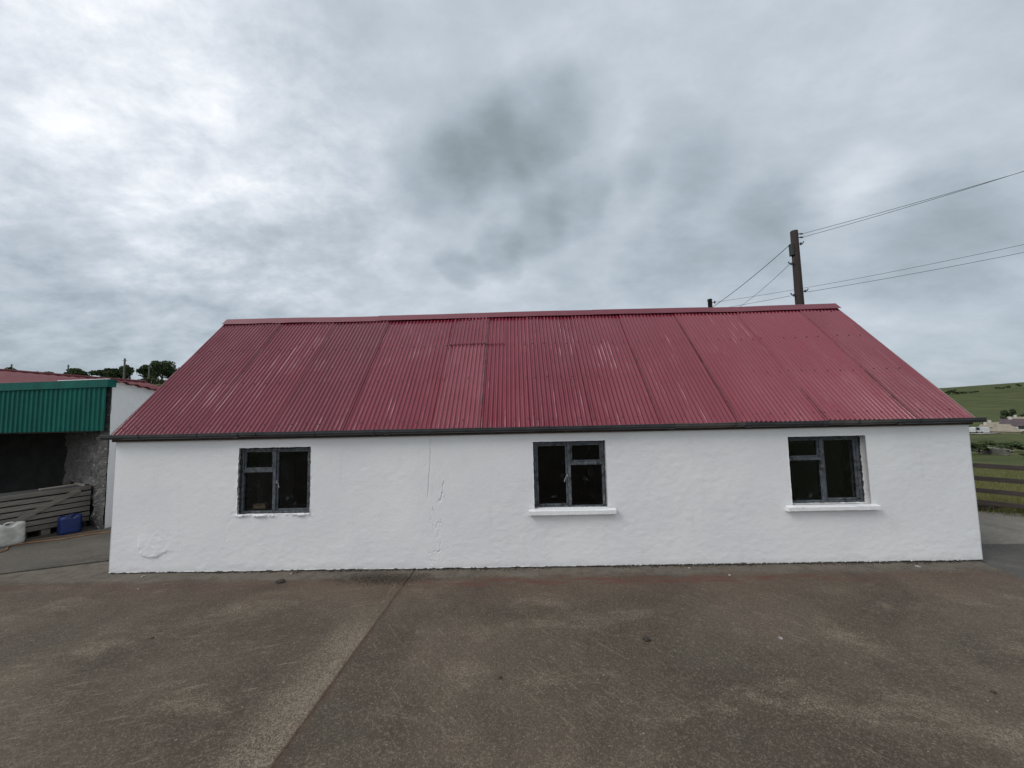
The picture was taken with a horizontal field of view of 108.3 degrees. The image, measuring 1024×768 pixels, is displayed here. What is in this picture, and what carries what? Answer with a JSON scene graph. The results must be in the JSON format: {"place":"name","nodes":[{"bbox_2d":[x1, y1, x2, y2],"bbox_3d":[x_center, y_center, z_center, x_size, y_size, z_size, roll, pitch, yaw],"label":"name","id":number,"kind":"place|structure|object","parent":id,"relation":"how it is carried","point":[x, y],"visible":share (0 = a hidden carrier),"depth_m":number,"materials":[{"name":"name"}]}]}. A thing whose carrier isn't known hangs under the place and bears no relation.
{"place":"outdoors","nodes":[
{"label":"outdoors","id":0,"kind":"place"},
{"bbox_2d":[0,498,110,574],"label":"forecourt","id":1,"kind":"structure","parent":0,"point":[88,549],"depth_m":6.98,"materials":[{"name":"concrete"}]},
{"bbox_2d":[0,521,25,546],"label":"jerry can","id":2,"kind":"object","parent":1,"relation":"on","point":[13,533],"visible":1,"depth_m":7.43,"materials":[{"name":"white plastic"}]},
{"bbox_2d":[0,481,90,538],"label":"slatted crate","id":3,"kind":"object","parent":1,"relation":"on","point":[39,512],"visible":0.9,"depth_m":8.05,"materials":[{"name":"wood"}]},
{"bbox_2d":[39,484,75,489],"bbox_3d":[-10.117,2.295,8.235,0.100,0.035,0.513,-3,-5,25],"label":"loose board","id":4,"kind":"object","parent":3,"relation":"on","point":[57,487],"visible":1,"depth_m":8.22,"materials":[{"name":"grey wood"}]},
{"bbox_2d":[0,531,110,552],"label":"hose","id":5,"kind":"object","parent":1,"relation":"on","point":[53,540],"visible":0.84,"depth_m":7.62,"materials":[{"name":"orange rubber"}]},
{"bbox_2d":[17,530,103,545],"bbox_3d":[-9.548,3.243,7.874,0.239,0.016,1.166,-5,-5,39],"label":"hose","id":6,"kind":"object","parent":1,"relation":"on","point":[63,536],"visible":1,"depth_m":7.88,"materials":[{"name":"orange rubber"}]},
{"bbox_2d":[57,513,82,534],"bbox_3d":[-9.745,3.071,8.153,0.240,0.410,0.340,-3,-5,27],"label":"jerry can","id":7,"kind":"object","parent":1,"relation":"on","point":[67,524],"visible":1,"depth_m":8.08,"materials":[{"name":"blue plastic"}]},
{"bbox_2d":[0,369,159,528],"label":"open shed","id":8,"kind":"structure","parent":1,"relation":"on","point":[53,426],"depth_m":8.67,"materials":[{"name":"metal"}]},
{"bbox_2d":[0,561,414,767],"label":"yard","id":9,"kind":"structure","parent":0,"point":[89,676],"depth_m":3.78,"materials":[{"name":"concrete"}]},
{"bbox_2d":[275,579,285,583],"bbox_3d":[-3.432,2.928,5.487,0.130,0.050,0.102,-3,-4,19],"label":"clod","id":10,"kind":"object","parent":9,"relation":"on","point":[280,581],"visible":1,"depth_m":5.47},
{"bbox_2d":[0,0,1023,387],"label":"sky","id":11,"kind":"structure","parent":0,"point":[171,171],"materials":[{"name":"grey"}]},
{"bbox_2d":[153,382,1023,513],"bbox_3d":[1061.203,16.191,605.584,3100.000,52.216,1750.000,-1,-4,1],"label":"ground","id":12,"kind":"structure","parent":0,"point":[990,402],"depth_m":306.21,"materials":[{"name":"green plant"}]},
{"bbox_2d":[63,368,90,375],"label":"tree","id":13,"kind":"object","parent":12,"relation":"on","point":[75,371],"visible":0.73,"depth_m":79.35,"materials":[{"name":"green plant"}]},
{"bbox_2d":[88,368,114,377],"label":"tree","id":14,"kind":"object","parent":12,"relation":"on","point":[107,372],"visible":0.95,"depth_m":81.33,"materials":[{"name":"green plant"}]},
{"bbox_2d":[112,366,130,378],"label":"tree","id":15,"kind":"object","parent":12,"relation":"on","point":[118,373],"visible":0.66,"depth_m":83.73,"materials":[{"name":"green plant"}]},
{"bbox_2d":[123,358,126,378],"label":"pole","id":16,"kind":"object","parent":12,"relation":"on","point":[124,365],"visible":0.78,"depth_m":63.55,"materials":[{"name":"grey metal"}]},
{"bbox_2d":[125,364,134,378],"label":"tree","id":17,"kind":"object","parent":12,"relation":"on","point":[129,371],"visible":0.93,"depth_m":80.73,"materials":[{"name":"green plant"}]},
{"bbox_2d":[136,364,152,377],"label":"tree","id":18,"kind":"object","parent":12,"relation":"on","point":[143,370],"visible":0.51,"depth_m":79.09,"materials":[{"name":"green plant"}]},
{"bbox_2d":[138,377,165,384],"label":"bush","id":19,"kind":"object","parent":12,"relation":"on","point":[158,381],"visible":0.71,"depth_m":71.55,"materials":[{"name":"green plant"}]},
{"bbox_2d":[149,360,176,379],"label":"tree","id":20,"kind":"object","parent":12,"relation":"on","point":[162,369],"visible":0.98,"depth_m":78.46,"materials":[{"name":"green plant"}]},
{"bbox_2d":[707,299,715,306],"bbox_3d":[13.667,-0.669,24.829,0.524,10.268,0.379,-3,-5,27],"label":"power pole","id":21,"kind":"object","parent":12,"relation":"on","point":[710,302],"visible":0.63,"depth_m":25.11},
{"bbox_2d":[719,244,1023,301],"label":"overhead wire","id":22,"kind":"object","parent":21,"relation":"attached to","point":[883,273],"visible":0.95,"depth_m":19.88,"materials":[{"name":"black metal"}]},
{"bbox_2d":[788,230,807,304],"bbox_3d":[9.868,-0.934,12.513,0.592,8.772,0.300,0,-4,-19],"label":"power pole","id":23,"kind":"object","parent":12,"relation":"on","point":[795,263],"visible":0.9,"depth_m":12.67,"materials":[{"name":"brown wood"}]},
{"bbox_2d":[713,246,787,306],"bbox_3d":[9.239,-4.043,14.960,0.022,1.196,4.480,-1,-4,-10],"label":"overhead wire","id":24,"kind":"object","parent":23,"relation":"attached to","point":[754,275],"visible":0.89,"depth_m":14.27,"materials":[{"name":"black metal"}]},
{"bbox_2d":[803,171,1023,233],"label":"overhead wire","id":25,"kind":"object","parent":23,"relation":"attached to","point":[917,202],"visible":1,"depth_m":11.28,"materials":[{"name":"black metal"}]},
{"bbox_2d":[805,171,1022,236],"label":"overhead wire","id":26,"kind":"object","parent":23,"relation":"attached to","point":[909,206],"visible":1,"depth_m":11.43,"materials":[{"name":"black metal"}]},
{"bbox_2d":[809,252,1023,291],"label":"overhead wire","id":27,"kind":"object","parent":23,"relation":"attached to","point":[919,272],"visible":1,"depth_m":11.85,"materials":[{"name":"black metal"}]},
{"bbox_2d":[969,427,976,432],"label":"parked van","id":28,"kind":"object","parent":12,"relation":"on","point":[973,429],"visible":0.79,"depth_m":144.78,"materials":[{"name":"white paint"}]},
{"bbox_2d":[970,441,988,454],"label":"bush","id":29,"kind":"object","parent":12,"relation":"on","point":[978,446],"visible":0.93,"depth_m":51.98,"materials":[{"name":"green plant"}]},
{"bbox_2d":[979,422,994,428],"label":"bungalow","id":30,"kind":"object","parent":12,"relation":"on","point":[985,424],"visible":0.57,"depth_m":147.93,"materials":[{"name":"beige tile"}]},
{"bbox_2d":[977,440,997,445],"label":"bush","id":31,"kind":"object","parent":12,"relation":"on","point":[990,442],"visible":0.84,"depth_m":74.45,"materials":[{"name":"green plant"}]},
{"bbox_2d":[987,420,998,424],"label":"bungalow","id":32,"kind":"object","parent":12,"relation":"on","point":[990,422],"visible":0.25,"depth_m":160.11,"materials":[{"name":"beige tile"}]},
{"bbox_2d":[981,447,1010,455],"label":"field wall","id":33,"kind":"structure","parent":12,"relation":"on","point":[997,451],"depth_m":50.50,"materials":[{"name":"stone"}]},
{"bbox_2d":[972,463,1023,508],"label":"timber fence","id":34,"kind":"object","parent":12,"relation":"on","point":[1002,480],"depth_m":8.03,"materials":[{"name":"grey wood"}]},
{"bbox_2d":[973,464,1023,516],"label":"grass","id":35,"kind":"structure","parent":12,"relation":"on","point":[1000,498],"depth_m":12.79,"materials":[{"name":"green plant"}]},
{"bbox_2d":[990,424,1021,433],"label":"bungalow","id":36,"kind":"object","parent":12,"relation":"on","point":[1003,428],"visible":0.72,"depth_m":140.50,"materials":[{"name":"beige tile"}]},
{"bbox_2d":[999,409,1016,418],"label":"tree","id":37,"kind":"object","parent":12,"relation":"on","point":[1004,414],"visible":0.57,"depth_m":167.57,"materials":[{"name":"green plant"}]},
{"bbox_2d":[994,441,1023,451],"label":"bush","id":38,"kind":"object","parent":12,"relation":"on","point":[1011,444],"visible":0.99,"depth_m":55.61,"materials":[{"name":"green plant"}]},
{"bbox_2d":[999,417,1023,431],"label":"bungalow","id":39,"kind":"object","parent":12,"relation":"on","point":[1018,424],"visible":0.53,"depth_m":146.82,"materials":[{"name":"grey tile"}]},
{"bbox_2d":[1006,415,1023,418],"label":"bungalow","id":40,"kind":"object","parent":12,"relation":"on","point":[1014,417],"visible":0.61,"depth_m":164.62,"materials":[{"name":"beige tile"}]},
{"bbox_2d":[274,561,1023,767],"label":"yard","id":41,"kind":"structure","parent":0,"point":[880,651],"depth_m":3.44,"materials":[{"name":"concrete"}]},
{"bbox_2d":[272,586,402,767],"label":"pavement seam","id":42,"kind":"object","parent":41,"relation":"on","point":[331,684],"visible":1,"depth_m":3.38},
{"bbox_2d":[23,579,987,766],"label":"grit","id":43,"kind":"object","parent":41,"relation":"on","point":[551,656],"visible":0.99,"depth_m":3.21,"materials":[{"name":"stone"}]},
{"bbox_2d":[99,303,986,573],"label":"farm cottage","id":44,"kind":"structure","parent":41,"relation":"on","point":[803,433],"depth_m":5.98,"materials":[{"name":"white paint"}]},
{"bbox_2d":[252,503,268,508],"bbox_3d":[-4.167,2.018,6.128,0.190,0.073,0.123,-1,-4,-6],"label":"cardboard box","id":45,"kind":"object","parent":44,"relation":"in","point":[259,505],"visible":1,"depth_m":6.09,"materials":[{"name":"brown cardboard"}]},
{"bbox_2d":[238,447,310,513],"bbox_3d":[-3.843,1.554,6.043,1.224,1.088,0.117,-1,-4,1],"label":"window","id":46,"kind":"structure","parent":44,"relation":"in","point":[275,468],"depth_m":6.04,"materials":[{"name":"grey paint"}]},
{"bbox_2d":[529,440,616,515],"bbox_3d":[0.934,1.480,5.919,1.367,1.161,0.217,-1,-4,1],"label":"window","id":47,"kind":"structure","parent":44,"relation":"in","point":[541,509],"depth_m":5.95,"materials":[{"name":"grey paint"}]},
{"bbox_2d":[785,435,880,511],"bbox_3d":[4.968,1.392,5.876,1.406,1.160,0.272,-1,-4,1],"label":"window","id":48,"kind":"structure","parent":44,"relation":"in","point":[855,440],"depth_m":5.93,"materials":[{"name":"grey paint"}]},
{"bbox_2d":[107,561,986,587],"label":"dirt","id":49,"kind":"structure","parent":41,"relation":"on","point":[512,569],"depth_m":5.69,"materials":[{"name":"brown soil"}]},
{"bbox_2d":[643,636,650,641],"bbox_3d":[1.433,2.714,3.937,0.080,0.041,0.073,-1,-4,1],"label":"clod","id":50,"kind":"object","parent":41,"relation":"on","point":[646,638],"visible":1,"depth_m":3.92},
{"bbox_2d":[978,511,1023,543],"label":"apron","id":51,"kind":"object","parent":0,"point":[996,528],"visible":0.32,"depth_m":7.17,"materials":[{"name":"concrete"}]},
{"bbox_2d":[977,504,1001,509],"bbox_3d":[10.749,2.779,8.391,0.593,0.152,0.216,-2,-4,10],"label":"earth clump","id":52,"kind":"object","parent":51,"relation":"on","point":[984,506],"visible":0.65,"depth_m":8.33,"materials":[{"name":"brown soil"}]},
{"bbox_2d":[981,544,1023,578],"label":"road","id":53,"kind":"structure","parent":0,"point":[1008,558],"depth_m":5.86,"materials":[{"name":"grey asphalt"}]},
{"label":"lane","id":54,"kind":"structure","parent":0,"visible":0},
{"bbox_2d":[974,427,989,432],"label":"parked van","id":55,"kind":"object","parent":54,"relation":"on","point":[983,429],"visible":0.9,"depth_m":142.28,"materials":[{"name":"white paint"}]}
]}

